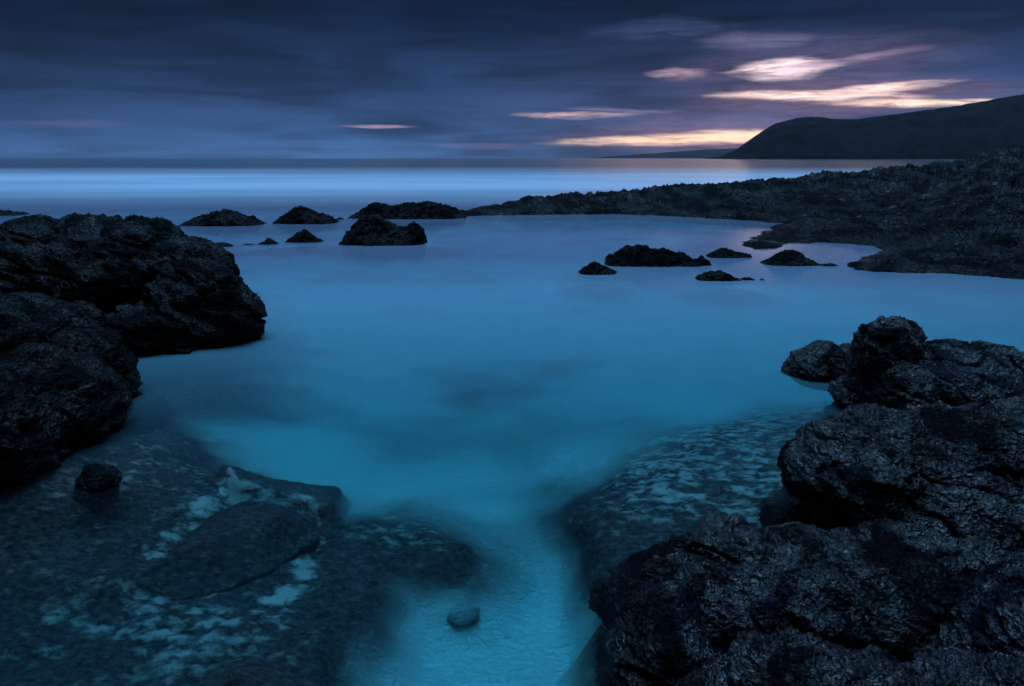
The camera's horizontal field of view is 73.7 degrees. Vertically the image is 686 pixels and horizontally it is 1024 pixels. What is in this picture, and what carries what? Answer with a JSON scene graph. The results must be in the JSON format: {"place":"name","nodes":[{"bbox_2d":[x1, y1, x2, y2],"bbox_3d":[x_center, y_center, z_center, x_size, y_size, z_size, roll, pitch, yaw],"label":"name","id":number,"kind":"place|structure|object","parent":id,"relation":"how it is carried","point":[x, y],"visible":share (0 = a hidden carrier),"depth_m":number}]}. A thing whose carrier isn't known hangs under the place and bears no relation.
{"place":"outdoors","nodes":[
{"label":"outdoors","id":0,"kind":"place"},
{"bbox_2d":[0,158,1023,685],"bbox_3d":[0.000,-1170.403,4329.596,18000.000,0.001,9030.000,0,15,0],"label":"water","id":1,"kind":"structure","parent":0,"point":[488,450],"depth_m":5.75},
{"bbox_2d":[0,210,28,215],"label":"rock islet","id":2,"kind":"object","parent":1,"relation":"on","point":[7,213],"visible":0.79,"depth_m":27.16},
{"bbox_2d":[178,209,265,226],"bbox_3d":[-9.954,-4.136,23.528,2.920,0.987,2.099,0,15,0],"label":"rock islet","id":3,"kind":"object","parent":1,"relation":"in","point":[226,217],"visible":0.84,"depth_m":22.98},
{"bbox_2d":[216,242,233,246],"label":"rock islet","id":4,"kind":"object","parent":1,"relation":"in","point":[222,244],"visible":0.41,"depth_m":17.56},
{"bbox_2d":[258,238,278,244],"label":"rock islet","id":5,"kind":"object","parent":1,"relation":"in","point":[268,241],"visible":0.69,"depth_m":18.02},
{"bbox_2d":[285,229,322,242],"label":"rock islet","id":6,"kind":"object","parent":1,"relation":"in","point":[304,236],"visible":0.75,"depth_m":18.41},
{"bbox_2d":[272,205,338,223],"bbox_3d":[-7.282,-4.312,24.045,2.309,1.074,1.652,0,15,0],"label":"rock islet","id":7,"kind":"object","parent":1,"relation":"in","point":[301,214],"visible":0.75,"depth_m":23.59},
{"bbox_2d":[338,214,426,245],"bbox_3d":[-3.475,-2.847,18.352,2.368,1.226,1.848,0,15,0],"label":"rock islet","id":8,"kind":"object","parent":1,"relation":"in","point":[373,230],"visible":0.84,"depth_m":17.88},
{"bbox_2d":[348,201,466,218],"bbox_3d":[-3.997,-4.916,26.253,4.622,1.087,2.421,0,15,0],"label":"rock islet","id":9,"kind":"object","parent":1,"relation":"in","point":[422,210],"visible":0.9,"depth_m":25.65},
{"bbox_2d":[579,261,617,274],"bbox_3d":[1.717,-1.280,13.607,0.865,0.697,0.760,0,15,0],"label":"rock islet","id":10,"kind":"object","parent":1,"relation":"in","point":[594,268],"visible":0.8,"depth_m":13.38},
{"bbox_2d":[604,244,711,266],"bbox_3d":[3.117,-1.677,14.677,2.344,0.930,1.072,0,15,0],"label":"rock islet","id":11,"kind":"object","parent":1,"relation":"on","point":[637,255],"visible":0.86,"depth_m":14.39},
{"bbox_2d":[695,270,741,281],"bbox_3d":[3.885,-1.053,12.860,0.912,0.653,0.607,0,15,0],"label":"rock islet","id":12,"kind":"object","parent":1,"relation":"in","point":[718,275],"visible":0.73,"depth_m":12.69},
{"bbox_2d":[706,247,751,257],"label":"rock islet","id":13,"kind":"object","parent":1,"relation":"in","point":[722,252],"visible":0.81,"depth_m":15.61},
{"bbox_2d":[740,277,754,280],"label":"rock islet","id":14,"kind":"object","parent":1,"relation":"in","point":[747,278],"visible":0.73,"depth_m":12.76},
{"bbox_2d":[760,249,818,265],"bbox_3d":[6.008,-1.635,14.775,1.284,0.771,0.988,0,15,0],"label":"rock islet","id":15,"kind":"object","parent":1,"relation":"in","point":[785,257],"visible":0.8,"depth_m":14.50},
{"bbox_2d":[819,263,837,265],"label":"rock islet","id":16,"kind":"object","parent":1,"relation":"in","point":[829,264],"visible":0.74,"depth_m":14.43},
{"bbox_2d":[0,0,1023,157],"label":"sky","id":17,"kind":"structure","parent":0,"point":[79,78]},
{"bbox_2d":[595,148,737,157],"bbox_3d":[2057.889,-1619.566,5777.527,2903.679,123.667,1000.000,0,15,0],"label":"hills","id":18,"kind":"structure","parent":0,"point":[713,153],"depth_m":5600.90},
{"bbox_2d":[465,143,1023,279],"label":"shore","id":19,"kind":"structure","parent":0,"point":[965,216],"depth_m":25.37},
{"bbox_2d":[708,94,1023,158],"bbox_3d":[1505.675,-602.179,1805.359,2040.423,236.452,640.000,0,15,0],"label":"headland","id":20,"kind":"structure","parent":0,"point":[968,130],"depth_m":1682.07},
{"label":"seabed","id":21,"kind":"structure","parent":0,"visible":0},
{"bbox_2d":[0,290,142,486],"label":"rock outcrop","id":22,"kind":"object","parent":21,"relation":"on","point":[71,383],"visible":0.47,"depth_m":5.45},
{"bbox_2d":[75,463,122,495],"bbox_3d":[-2.908,1.163,4.860,0.302,0.686,0.419,-7,17,-23],"label":"boulder","id":23,"kind":"object","parent":21,"relation":"on","point":[92,477],"visible":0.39,"depth_m":4.69},
{"bbox_2d":[0,212,267,356],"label":"rock outcrop","id":24,"kind":"object","parent":21,"relation":"on","point":[148,286],"visible":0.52,"depth_m":9.02},
{"bbox_2d":[610,511,1019,685],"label":"rock outcrop","id":25,"kind":"object","parent":21,"relation":"on","point":[703,589],"visible":0.71,"depth_m":3.21},
{"bbox_2d":[781,340,849,382],"bbox_3d":[3.363,0.442,7.324,0.996,0.983,0.796,0,15,0],"label":"rock outcrop","id":26,"kind":"object","parent":21,"relation":"on","point":[820,361],"visible":0.34,"depth_m":7.01},
{"bbox_2d":[676,549,1023,685],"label":"rock outcrop","id":27,"kind":"object","parent":21,"relation":"on","point":[977,639],"visible":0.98,"depth_m":2.44},
{"bbox_2d":[777,396,1023,550],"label":"rock outcrop","id":28,"kind":"object","parent":21,"relation":"on","point":[939,465],"visible":0.5,"depth_m":4.07},
{"bbox_2d":[828,315,1023,408],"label":"rock outcrop","id":29,"kind":"object","parent":21,"relation":"on","point":[894,362],"visible":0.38,"depth_m":5.97}
]}

